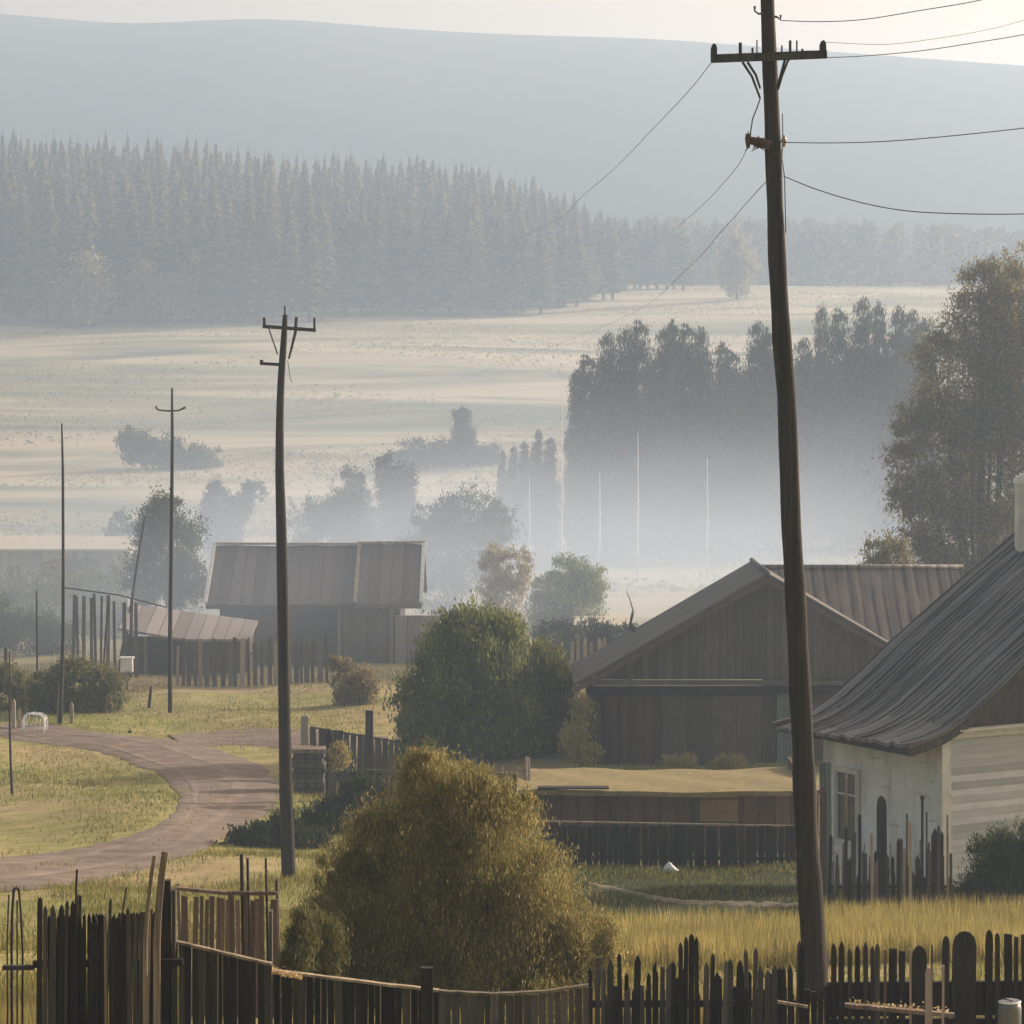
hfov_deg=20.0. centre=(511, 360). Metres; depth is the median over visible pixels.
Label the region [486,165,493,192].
spruce tree
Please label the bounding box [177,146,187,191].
spruce tree
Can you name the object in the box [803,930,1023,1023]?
paling fence
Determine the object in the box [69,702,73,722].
stake
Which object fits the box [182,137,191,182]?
spruce tree
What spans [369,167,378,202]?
spruce tree
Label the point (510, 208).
spruce tree
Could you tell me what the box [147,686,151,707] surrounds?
stake
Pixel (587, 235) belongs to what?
spruce tree
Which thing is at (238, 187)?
spruce tree
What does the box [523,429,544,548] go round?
poplar tree
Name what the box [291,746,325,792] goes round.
plank pile
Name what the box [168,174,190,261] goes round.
spruce tree
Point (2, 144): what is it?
spruce tree
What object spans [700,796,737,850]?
door
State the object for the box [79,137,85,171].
spruce tree
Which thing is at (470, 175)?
spruce tree
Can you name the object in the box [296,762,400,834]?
hedge bush
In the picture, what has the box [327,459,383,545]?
round tree
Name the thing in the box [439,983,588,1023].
board fence
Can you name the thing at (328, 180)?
spruce tree
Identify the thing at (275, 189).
spruce tree
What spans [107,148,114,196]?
spruce tree
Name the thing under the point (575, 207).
spruce tree
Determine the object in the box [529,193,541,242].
spruce tree
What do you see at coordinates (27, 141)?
spruce tree
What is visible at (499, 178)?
spruce tree
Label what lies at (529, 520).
dead tree
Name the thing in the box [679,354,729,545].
poplar tree
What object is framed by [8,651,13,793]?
wooden pole
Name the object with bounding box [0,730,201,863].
wheel track
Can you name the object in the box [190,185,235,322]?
spruce tree
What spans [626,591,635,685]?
bare sapling
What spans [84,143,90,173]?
spruce tree
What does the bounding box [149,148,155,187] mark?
spruce tree
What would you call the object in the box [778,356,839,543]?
poplar tree
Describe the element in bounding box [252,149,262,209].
spruce tree
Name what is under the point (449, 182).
spruce tree
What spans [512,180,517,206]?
spruce tree
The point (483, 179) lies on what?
spruce tree
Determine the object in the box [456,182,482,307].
spruce tree
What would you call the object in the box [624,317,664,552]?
poplar tree
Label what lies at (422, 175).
spruce tree
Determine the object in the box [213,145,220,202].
spruce tree
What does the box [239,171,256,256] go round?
spruce tree
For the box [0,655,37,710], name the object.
bush
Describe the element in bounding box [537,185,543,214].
spruce tree
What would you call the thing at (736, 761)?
weed
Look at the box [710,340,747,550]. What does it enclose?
poplar tree
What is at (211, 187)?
spruce tree
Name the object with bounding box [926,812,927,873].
post
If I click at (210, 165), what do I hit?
spruce tree
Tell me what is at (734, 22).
sky
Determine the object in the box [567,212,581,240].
spruce tree
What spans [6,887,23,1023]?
plant hoop
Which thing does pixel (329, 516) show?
bush
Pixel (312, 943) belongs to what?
bush
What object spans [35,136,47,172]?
spruce tree
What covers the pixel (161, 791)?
short grass
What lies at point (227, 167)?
spruce tree
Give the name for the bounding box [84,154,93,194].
spruce tree
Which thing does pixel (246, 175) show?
spruce tree
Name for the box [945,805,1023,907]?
bush
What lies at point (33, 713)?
wire frame
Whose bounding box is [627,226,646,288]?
spruce tree
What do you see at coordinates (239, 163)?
spruce tree
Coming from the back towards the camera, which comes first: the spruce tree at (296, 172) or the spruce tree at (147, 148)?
the spruce tree at (296, 172)
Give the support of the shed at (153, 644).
on the ground at (496, 391)
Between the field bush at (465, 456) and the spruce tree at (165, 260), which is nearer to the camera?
the field bush at (465, 456)
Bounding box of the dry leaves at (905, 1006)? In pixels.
[848,997,948,1013]
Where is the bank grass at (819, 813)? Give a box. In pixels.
[515,799,819,828]
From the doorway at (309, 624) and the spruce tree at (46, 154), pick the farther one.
the spruce tree at (46, 154)
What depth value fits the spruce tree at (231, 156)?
565.70 m
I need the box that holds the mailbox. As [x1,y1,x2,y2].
[119,656,134,689]
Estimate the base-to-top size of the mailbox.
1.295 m
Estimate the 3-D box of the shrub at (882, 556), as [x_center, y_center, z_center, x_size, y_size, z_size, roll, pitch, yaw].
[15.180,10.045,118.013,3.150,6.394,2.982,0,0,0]
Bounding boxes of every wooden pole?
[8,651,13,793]
[36,591,37,672]
[58,423,64,723]
[103,596,109,662]
[118,515,145,670]
[857,223,857,286]
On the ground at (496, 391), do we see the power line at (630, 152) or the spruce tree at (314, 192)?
the spruce tree at (314, 192)
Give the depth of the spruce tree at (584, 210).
578.87 m
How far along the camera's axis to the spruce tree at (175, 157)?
546.19 m
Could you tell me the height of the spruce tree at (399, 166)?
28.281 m
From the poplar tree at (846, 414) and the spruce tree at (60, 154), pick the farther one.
the spruce tree at (60, 154)
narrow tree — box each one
[370,450,401,540]
[379,460,420,543]
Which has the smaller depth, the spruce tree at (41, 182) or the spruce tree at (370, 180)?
the spruce tree at (41, 182)
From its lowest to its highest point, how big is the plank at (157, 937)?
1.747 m
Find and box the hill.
[0,14,1023,261]
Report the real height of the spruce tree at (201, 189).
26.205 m
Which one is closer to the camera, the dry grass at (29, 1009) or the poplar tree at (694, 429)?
the dry grass at (29, 1009)
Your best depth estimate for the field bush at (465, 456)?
312.52 m
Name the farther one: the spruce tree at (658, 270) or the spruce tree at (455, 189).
the spruce tree at (658, 270)
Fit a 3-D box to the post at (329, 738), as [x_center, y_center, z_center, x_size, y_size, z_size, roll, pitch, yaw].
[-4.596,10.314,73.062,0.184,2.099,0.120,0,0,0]
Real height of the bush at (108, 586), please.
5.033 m
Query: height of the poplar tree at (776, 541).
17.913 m
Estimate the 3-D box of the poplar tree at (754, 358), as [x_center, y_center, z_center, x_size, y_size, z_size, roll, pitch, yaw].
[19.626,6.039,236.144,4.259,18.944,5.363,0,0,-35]
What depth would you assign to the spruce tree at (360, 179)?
566.48 m
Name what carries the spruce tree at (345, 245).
on the ground at (496, 391)
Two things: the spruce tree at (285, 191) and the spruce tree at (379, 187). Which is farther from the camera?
the spruce tree at (379, 187)
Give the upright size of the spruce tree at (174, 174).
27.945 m
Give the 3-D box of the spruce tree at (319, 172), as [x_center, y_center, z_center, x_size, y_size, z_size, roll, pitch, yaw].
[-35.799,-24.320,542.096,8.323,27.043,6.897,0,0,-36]
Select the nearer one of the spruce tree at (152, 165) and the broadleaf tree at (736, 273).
the broadleaf tree at (736, 273)
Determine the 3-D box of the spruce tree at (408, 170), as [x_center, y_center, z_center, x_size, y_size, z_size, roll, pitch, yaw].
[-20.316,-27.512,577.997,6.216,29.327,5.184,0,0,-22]
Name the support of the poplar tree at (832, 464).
on the ground at (496, 391)
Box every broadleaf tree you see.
[38,242,126,326]
[119,256,172,325]
[583,238,605,300]
[710,226,762,300]
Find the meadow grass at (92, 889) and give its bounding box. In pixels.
[0,846,1022,1023]
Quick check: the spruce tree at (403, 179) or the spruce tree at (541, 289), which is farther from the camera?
the spruce tree at (403, 179)
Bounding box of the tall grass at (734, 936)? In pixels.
[591,889,1023,970]
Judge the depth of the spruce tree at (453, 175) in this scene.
580.03 m
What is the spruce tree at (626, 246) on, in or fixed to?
on the ground at (496, 391)
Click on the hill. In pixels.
(558, 114)
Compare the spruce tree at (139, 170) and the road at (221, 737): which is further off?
the spruce tree at (139, 170)
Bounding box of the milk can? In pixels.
[995,998,1021,1023]
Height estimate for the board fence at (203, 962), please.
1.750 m
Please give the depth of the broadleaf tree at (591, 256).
537.65 m
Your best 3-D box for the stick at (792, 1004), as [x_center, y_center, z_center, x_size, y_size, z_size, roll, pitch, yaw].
[2.165,4.970,22.400,0.239,0.060,0.022,0,0,0]
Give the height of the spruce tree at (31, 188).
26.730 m
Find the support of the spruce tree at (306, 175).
on the ground at (496, 391)
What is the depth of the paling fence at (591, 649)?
107.99 m
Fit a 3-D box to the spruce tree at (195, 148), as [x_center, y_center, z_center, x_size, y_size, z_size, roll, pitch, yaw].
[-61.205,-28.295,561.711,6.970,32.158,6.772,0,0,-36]
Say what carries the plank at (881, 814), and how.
on the ground at (496, 391)
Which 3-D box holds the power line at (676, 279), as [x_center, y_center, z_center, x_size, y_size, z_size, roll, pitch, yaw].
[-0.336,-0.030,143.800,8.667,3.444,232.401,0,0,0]
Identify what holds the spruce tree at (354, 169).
on the ground at (496, 391)
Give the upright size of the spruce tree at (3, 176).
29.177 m
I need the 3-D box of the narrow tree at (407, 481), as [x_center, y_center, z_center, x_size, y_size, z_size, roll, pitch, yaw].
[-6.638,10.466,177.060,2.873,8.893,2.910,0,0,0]
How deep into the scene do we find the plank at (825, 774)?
49.41 m
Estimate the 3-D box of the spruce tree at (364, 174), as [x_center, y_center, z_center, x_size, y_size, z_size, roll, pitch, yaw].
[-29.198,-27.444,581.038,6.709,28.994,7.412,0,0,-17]
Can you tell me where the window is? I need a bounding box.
[832,765,860,847]
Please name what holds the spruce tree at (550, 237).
on the ground at (496, 391)
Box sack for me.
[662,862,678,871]
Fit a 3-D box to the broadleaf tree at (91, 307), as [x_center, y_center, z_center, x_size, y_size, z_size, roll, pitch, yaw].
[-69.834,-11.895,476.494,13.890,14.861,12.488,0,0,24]
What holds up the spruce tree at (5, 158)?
on the ground at (496, 391)
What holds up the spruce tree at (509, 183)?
on the ground at (496, 391)
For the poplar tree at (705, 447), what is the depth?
228.57 m
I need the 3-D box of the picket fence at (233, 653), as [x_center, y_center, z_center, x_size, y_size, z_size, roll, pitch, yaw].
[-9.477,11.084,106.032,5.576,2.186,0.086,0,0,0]
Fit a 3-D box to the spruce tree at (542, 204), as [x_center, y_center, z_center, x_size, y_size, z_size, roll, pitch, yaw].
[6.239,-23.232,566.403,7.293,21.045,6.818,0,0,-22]
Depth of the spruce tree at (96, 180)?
508.23 m
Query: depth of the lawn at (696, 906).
49.57 m
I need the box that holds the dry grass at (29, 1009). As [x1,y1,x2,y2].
[0,982,178,1023]
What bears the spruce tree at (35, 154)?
on the ground at (496, 391)
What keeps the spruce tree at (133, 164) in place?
on the ground at (496, 391)
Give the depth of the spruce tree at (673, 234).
582.27 m
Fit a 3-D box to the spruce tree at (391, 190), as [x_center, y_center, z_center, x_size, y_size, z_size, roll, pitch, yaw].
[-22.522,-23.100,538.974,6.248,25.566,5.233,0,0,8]
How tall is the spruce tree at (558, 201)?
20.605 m
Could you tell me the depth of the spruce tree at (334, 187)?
539.05 m
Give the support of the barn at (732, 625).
on the ground at (496, 391)
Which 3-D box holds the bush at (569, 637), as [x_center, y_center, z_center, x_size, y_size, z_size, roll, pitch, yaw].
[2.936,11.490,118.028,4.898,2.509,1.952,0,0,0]
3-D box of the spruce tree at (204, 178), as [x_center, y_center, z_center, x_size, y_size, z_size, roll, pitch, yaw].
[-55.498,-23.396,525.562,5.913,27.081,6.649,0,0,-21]
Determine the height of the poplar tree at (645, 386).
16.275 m
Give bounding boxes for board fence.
[160,879,271,1023]
[269,910,438,1023]
[309,726,399,780]
[327,769,522,810]
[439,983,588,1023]
[535,820,795,868]
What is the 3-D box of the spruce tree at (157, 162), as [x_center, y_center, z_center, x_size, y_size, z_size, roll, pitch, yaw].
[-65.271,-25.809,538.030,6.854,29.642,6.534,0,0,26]
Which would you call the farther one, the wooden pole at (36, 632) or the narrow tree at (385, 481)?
the narrow tree at (385, 481)
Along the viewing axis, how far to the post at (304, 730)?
80.01 m
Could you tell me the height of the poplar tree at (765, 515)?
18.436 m
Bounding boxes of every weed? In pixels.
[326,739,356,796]
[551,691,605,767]
[655,752,699,769]
[705,751,748,769]
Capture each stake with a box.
[4,646,7,678]
[12,700,15,727]
[18,708,20,726]
[56,682,59,722]
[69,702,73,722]
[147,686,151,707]
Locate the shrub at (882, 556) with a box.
[852,529,914,564]
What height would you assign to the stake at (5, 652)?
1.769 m
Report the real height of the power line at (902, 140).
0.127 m
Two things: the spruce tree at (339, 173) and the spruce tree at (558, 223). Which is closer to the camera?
the spruce tree at (558, 223)
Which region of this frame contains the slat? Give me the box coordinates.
[942,965,944,1023]
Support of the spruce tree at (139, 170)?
on the ground at (496, 391)
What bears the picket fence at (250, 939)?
on the ground at (496, 391)
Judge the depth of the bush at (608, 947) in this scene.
27.95 m
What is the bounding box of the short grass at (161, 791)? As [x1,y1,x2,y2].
[0,668,822,861]
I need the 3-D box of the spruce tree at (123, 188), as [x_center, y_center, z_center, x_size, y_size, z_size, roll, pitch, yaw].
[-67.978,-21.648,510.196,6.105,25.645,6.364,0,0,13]
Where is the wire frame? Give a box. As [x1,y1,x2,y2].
[22,712,47,732]
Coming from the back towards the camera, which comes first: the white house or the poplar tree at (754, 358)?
the poplar tree at (754, 358)
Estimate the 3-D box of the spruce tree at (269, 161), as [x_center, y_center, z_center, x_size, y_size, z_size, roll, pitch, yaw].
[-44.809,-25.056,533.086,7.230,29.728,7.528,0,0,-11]
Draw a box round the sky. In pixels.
[0,0,1023,65]
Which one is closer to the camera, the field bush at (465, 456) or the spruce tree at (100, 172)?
the field bush at (465, 456)
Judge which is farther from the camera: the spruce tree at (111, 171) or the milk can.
the spruce tree at (111, 171)
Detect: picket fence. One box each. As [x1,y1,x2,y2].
[2,893,182,1023]
[176,634,327,686]
[176,854,279,1017]
[588,934,804,1023]
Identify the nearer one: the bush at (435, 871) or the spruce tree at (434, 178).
the bush at (435, 871)
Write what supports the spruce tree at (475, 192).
on the ground at (496, 391)
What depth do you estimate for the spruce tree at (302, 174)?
539.66 m
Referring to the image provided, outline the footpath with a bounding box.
[587,882,797,906]
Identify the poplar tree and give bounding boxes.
[494,452,509,547]
[504,446,521,547]
[509,442,534,547]
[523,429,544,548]
[530,437,563,550]
[555,372,588,553]
[560,353,623,556]
[560,363,648,548]
[587,329,630,553]
[595,323,651,554]
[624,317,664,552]
[627,358,663,459]
[638,324,687,553]
[656,318,688,549]
[667,322,717,552]
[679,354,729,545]
[680,326,729,554]
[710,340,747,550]
[712,349,766,552]
[733,363,771,544]
[737,320,776,546]
[745,326,781,549]
[759,345,781,546]
[773,337,826,551]
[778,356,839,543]
[804,302,838,546]
[815,306,863,549]
[829,348,870,543]
[834,294,884,550]
[861,300,890,546]
[869,304,917,546]
[885,309,930,548]
[914,316,947,529]
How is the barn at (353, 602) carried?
on the ground at (496, 391)
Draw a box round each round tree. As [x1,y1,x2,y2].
[116,485,211,611]
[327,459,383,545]
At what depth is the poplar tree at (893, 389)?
230.71 m
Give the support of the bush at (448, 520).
on the ground at (496, 391)
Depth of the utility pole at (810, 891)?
27.52 m
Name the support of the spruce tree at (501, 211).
on the ground at (496, 391)
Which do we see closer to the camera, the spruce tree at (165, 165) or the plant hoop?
the plant hoop
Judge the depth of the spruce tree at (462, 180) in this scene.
562.54 m
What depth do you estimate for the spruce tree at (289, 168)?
539.88 m
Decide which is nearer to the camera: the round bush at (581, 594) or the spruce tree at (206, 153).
the round bush at (581, 594)
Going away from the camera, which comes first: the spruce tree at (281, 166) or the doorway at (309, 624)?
the doorway at (309, 624)
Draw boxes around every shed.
[118,604,257,674]
[517,757,819,852]
[572,614,629,638]
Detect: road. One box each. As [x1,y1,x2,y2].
[0,723,278,891]
[170,728,387,752]
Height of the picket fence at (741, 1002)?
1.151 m
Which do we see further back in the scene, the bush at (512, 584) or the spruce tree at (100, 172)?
the spruce tree at (100, 172)
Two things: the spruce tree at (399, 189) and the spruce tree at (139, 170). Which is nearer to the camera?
the spruce tree at (139, 170)
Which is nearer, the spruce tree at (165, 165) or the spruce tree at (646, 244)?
the spruce tree at (165, 165)
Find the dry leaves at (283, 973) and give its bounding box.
[271,966,302,979]
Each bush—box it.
[0,553,146,639]
[0,591,86,655]
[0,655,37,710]
[15,649,133,713]
[101,507,152,604]
[113,424,229,470]
[211,808,335,848]
[273,478,381,545]
[273,895,354,1017]
[280,735,628,1007]
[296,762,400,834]
[323,653,383,705]
[378,589,562,762]
[387,432,508,468]
[395,478,526,614]
[469,540,538,643]
[518,551,613,635]
[519,626,587,754]
[527,613,637,661]
[574,908,628,998]
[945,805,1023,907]
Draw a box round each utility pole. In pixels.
[155,388,185,712]
[260,306,315,877]
[711,0,828,1008]
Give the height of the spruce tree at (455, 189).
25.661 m
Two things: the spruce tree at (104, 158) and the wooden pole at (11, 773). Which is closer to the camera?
the wooden pole at (11, 773)
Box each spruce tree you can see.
[0,132,5,161]
[0,155,7,309]
[1,148,9,175]
[2,155,18,310]
[4,179,39,316]
[6,142,13,170]
[10,126,22,175]
[12,131,22,203]
[17,145,31,199]
[18,137,24,174]
[20,138,33,167]
[20,142,34,175]
[24,166,36,303]
[27,180,63,321]
[30,153,57,293]
[32,143,37,167]
[34,142,41,302]
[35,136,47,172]
[44,140,49,168]
[47,146,55,204]
[52,140,57,192]
[52,162,69,226]
[54,144,68,177]
[55,174,76,278]
[60,142,73,199]
[67,132,73,170]
[69,145,79,197]
[69,180,86,279]
[71,163,87,229]
[74,132,84,196]
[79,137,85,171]
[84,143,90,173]
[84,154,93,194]
[85,143,94,170]
[89,155,101,236]
[93,151,102,184]
[95,138,102,159]
[99,131,109,179]
[107,139,116,187]
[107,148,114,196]
[112,148,128,220]
[114,140,117,162]
[115,171,129,306]
[121,149,131,192]
[125,130,131,171]
[128,144,137,196]
[132,145,141,179]
[133,157,143,202]
[135,172,156,250]
[141,136,150,170]
[143,154,152,194]
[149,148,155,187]
[151,143,166,191]
[151,168,167,275]
[152,152,162,186]
[154,138,163,166]
[154,190,175,318]
[157,169,171,267]
[160,142,168,188]
[166,139,175,193]
[167,141,178,184]
[167,160,179,235]
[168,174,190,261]
[168,191,189,294]
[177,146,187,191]
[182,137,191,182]
[182,175,208,318]
[185,161,196,224]
[188,139,202,173]
[190,170,207,309]
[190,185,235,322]
[194,153,201,177]
[200,134,209,181]
[201,157,209,223]
[206,166,221,224]
[207,152,216,191]
[213,144,218,166]
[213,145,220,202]
[223,147,232,186]
[229,145,233,174]
[232,149,243,181]
[233,153,246,251]
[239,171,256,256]
[242,150,254,189]
[243,159,255,210]
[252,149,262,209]
[259,152,269,189]
[260,149,278,213]
[264,178,283,314]
[267,168,282,237]
[271,147,277,190]
[276,157,284,215]
[277,154,284,184]
[278,162,290,235]
[286,161,295,188]
[292,149,301,198]
[296,155,307,227]
[299,162,311,226]
[310,156,318,189]
[310,174,325,213]
[312,162,327,197]
[322,152,327,187]
[325,167,332,221]
[327,146,336,183]
[328,172,342,229]
[330,195,366,315]
[333,151,344,203]
[341,157,352,200]
[343,164,351,200]
[345,167,366,222]
[348,151,353,172]
[351,158,355,179]
[357,162,367,216]
[361,159,368,185]
[364,165,374,220]
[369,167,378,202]
[373,169,388,210]
[380,149,388,200]
[386,175,395,227]
[395,173,406,209]
[397,154,401,182]
[399,161,407,211]
[404,166,419,213]
[404,185,420,244]
[405,157,411,186]
[406,177,421,237]
[414,155,421,204]
[417,159,427,239]
[419,168,435,243]
[429,160,437,179]
[431,166,437,190]
[434,173,449,301]
[436,165,442,179]
[441,167,452,210]
[442,159,451,195]
[448,168,462,223]
[450,165,458,200]
[452,189,464,281]
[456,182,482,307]
[458,161,467,198]
[461,195,489,312]
[464,170,468,184]
[466,164,478,186]
[466,167,480,201]
[472,179,484,242]
[476,167,482,192]
[479,185,488,237]
[480,174,490,209]
[480,192,507,309]
[481,215,512,313]
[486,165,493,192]
[486,176,493,201]
[493,169,506,196]
[493,181,502,207]
[497,192,509,255]
[499,175,507,211]
[503,184,516,237]
[506,178,516,212]
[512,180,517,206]
[516,186,525,219]
[522,178,529,217]
[525,173,540,222]
[526,222,557,313]
[529,177,540,209]
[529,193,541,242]
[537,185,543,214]
[538,194,548,224]
[539,204,552,250]
[544,216,557,299]
[547,189,552,209]
[549,192,562,223]
[550,222,580,306]
[552,204,566,302]
[555,193,560,206]
[560,200,570,230]
[561,188,570,222]
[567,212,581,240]
[567,218,595,305]
[568,188,581,229]
[581,200,591,224]
[581,211,595,248]
[581,221,599,299]
[591,212,601,293]
[592,223,619,299]
[598,211,606,228]
[601,223,625,299]
[604,218,627,285]
[612,215,621,247]
[617,218,640,289]
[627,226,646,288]
[636,219,645,288]
[638,224,654,289]
[641,222,670,289]
[661,219,672,288]
[663,226,678,288]
[664,226,700,289]
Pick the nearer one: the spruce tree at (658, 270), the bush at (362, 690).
the bush at (362, 690)
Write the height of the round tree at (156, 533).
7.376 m
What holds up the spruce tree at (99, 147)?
on the ground at (496, 391)
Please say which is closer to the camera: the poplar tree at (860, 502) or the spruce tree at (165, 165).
the poplar tree at (860, 502)
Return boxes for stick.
[75,869,77,1023]
[115,887,126,1023]
[777,1000,807,1007]
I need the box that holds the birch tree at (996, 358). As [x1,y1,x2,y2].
[865,240,1023,574]
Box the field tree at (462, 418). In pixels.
[447,404,478,452]
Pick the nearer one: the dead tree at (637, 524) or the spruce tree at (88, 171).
the dead tree at (637, 524)
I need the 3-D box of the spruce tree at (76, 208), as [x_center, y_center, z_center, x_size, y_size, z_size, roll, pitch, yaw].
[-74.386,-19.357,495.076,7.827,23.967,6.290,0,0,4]
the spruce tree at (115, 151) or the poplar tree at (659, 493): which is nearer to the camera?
the poplar tree at (659, 493)
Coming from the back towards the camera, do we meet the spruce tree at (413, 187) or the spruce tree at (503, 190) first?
the spruce tree at (503, 190)
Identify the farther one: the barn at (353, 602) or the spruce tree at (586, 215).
the spruce tree at (586, 215)
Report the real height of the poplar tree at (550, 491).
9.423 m
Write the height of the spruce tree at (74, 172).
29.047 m
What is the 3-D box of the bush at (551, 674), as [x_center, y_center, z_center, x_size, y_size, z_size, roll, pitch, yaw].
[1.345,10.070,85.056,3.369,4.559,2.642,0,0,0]
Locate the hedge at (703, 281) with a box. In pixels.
[658,276,822,286]
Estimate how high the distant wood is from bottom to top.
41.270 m
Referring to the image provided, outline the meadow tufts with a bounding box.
[0,284,1021,591]
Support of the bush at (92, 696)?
on the ground at (496, 391)
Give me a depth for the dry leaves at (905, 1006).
22.34 m
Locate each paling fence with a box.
[65,587,165,676]
[571,635,627,679]
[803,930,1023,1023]
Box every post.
[301,715,307,745]
[326,728,332,796]
[365,710,372,771]
[845,778,847,857]
[906,813,907,864]
[920,795,924,867]
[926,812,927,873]
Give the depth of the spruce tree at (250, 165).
536.97 m
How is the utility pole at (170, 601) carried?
on the ground at (496, 391)
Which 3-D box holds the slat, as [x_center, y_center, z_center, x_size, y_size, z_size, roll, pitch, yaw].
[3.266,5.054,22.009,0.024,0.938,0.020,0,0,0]
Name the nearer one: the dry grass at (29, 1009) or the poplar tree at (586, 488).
the dry grass at (29, 1009)
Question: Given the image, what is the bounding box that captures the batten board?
[844,1002,954,1017]
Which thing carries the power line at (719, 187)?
attached to the utility pole at (810, 891)
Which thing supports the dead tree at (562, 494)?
on the ground at (496, 391)
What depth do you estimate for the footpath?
47.08 m
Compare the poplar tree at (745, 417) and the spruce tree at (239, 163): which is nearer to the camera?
the poplar tree at (745, 417)
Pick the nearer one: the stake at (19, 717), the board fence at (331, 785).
the board fence at (331, 785)
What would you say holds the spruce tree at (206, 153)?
on the ground at (496, 391)
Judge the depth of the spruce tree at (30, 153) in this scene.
543.06 m
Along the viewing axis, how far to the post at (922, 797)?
47.21 m
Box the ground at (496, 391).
[0,267,1023,1023]
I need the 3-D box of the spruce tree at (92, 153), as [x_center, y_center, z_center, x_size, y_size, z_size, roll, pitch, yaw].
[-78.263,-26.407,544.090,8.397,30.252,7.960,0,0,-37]
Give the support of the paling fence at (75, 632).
on the ground at (496, 391)
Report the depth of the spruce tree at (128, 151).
559.50 m
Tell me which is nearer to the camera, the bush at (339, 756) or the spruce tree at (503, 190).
the bush at (339, 756)
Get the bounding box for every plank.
[143,855,156,1023]
[153,851,168,1023]
[819,762,831,894]
[819,786,826,897]
[877,796,886,903]
[925,967,931,1023]
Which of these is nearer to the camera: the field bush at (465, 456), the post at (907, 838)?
the post at (907, 838)
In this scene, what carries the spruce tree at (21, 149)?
on the ground at (496, 391)
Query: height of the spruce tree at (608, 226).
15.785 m
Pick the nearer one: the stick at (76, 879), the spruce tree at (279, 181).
the stick at (76, 879)
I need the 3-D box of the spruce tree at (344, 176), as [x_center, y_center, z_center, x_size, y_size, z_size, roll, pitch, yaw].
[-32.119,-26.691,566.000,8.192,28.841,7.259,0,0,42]
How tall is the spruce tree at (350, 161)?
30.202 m
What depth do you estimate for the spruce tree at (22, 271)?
490.45 m
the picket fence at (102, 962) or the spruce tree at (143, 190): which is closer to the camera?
the picket fence at (102, 962)
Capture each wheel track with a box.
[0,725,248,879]
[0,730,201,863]
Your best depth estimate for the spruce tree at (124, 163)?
533.73 m
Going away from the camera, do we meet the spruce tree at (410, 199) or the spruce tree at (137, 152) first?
the spruce tree at (410, 199)
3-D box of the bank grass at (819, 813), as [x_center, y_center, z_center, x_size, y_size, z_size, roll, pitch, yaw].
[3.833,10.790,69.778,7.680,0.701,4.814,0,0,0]
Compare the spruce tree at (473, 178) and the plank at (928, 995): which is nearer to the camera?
the plank at (928, 995)
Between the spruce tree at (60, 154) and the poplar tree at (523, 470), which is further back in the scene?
the spruce tree at (60, 154)
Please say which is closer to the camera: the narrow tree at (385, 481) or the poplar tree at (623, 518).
the narrow tree at (385, 481)
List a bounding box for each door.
[53,559,99,626]
[343,612,388,663]
[664,695,770,765]
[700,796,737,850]
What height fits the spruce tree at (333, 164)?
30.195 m
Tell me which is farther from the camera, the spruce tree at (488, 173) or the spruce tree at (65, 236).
the spruce tree at (488, 173)
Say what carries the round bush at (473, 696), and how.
on the ground at (496, 391)
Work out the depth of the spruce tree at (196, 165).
537.19 m
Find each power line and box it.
[461,182,765,378]
[473,63,710,258]
[679,148,746,225]
[781,0,979,21]
[783,176,1023,214]
[784,128,1023,142]
[826,20,1023,44]
[827,34,1023,57]
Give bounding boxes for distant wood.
[592,214,1023,285]
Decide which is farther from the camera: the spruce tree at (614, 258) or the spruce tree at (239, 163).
the spruce tree at (239, 163)
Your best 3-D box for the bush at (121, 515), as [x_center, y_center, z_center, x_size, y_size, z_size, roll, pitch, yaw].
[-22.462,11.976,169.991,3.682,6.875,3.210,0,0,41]
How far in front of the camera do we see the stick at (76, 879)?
19.89 m
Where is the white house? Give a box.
[771,471,1023,889]
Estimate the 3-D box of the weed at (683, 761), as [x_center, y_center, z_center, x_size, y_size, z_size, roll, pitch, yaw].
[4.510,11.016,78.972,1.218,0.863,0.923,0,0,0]
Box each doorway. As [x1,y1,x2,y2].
[149,640,181,674]
[294,609,336,665]
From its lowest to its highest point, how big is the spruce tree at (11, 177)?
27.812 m
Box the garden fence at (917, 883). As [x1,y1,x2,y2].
[828,814,953,908]
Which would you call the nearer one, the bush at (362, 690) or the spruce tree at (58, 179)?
the bush at (362, 690)
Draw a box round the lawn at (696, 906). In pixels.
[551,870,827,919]
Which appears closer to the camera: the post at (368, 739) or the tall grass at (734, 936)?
the tall grass at (734, 936)
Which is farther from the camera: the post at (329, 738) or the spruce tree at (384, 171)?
the spruce tree at (384, 171)
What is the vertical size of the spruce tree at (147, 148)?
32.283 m
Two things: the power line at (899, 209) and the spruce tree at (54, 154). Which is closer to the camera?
the power line at (899, 209)
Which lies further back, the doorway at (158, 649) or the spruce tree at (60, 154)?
the spruce tree at (60, 154)
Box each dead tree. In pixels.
[525,477,530,576]
[558,408,562,571]
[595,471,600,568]
[634,456,638,578]
[703,459,707,578]
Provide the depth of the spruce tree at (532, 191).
564.04 m
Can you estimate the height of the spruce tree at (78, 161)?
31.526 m
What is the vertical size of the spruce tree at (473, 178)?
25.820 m
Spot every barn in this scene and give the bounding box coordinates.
[0,536,146,627]
[203,541,437,665]
[570,557,963,765]
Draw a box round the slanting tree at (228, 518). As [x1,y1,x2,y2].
[196,476,270,563]
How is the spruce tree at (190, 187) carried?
on the ground at (496, 391)

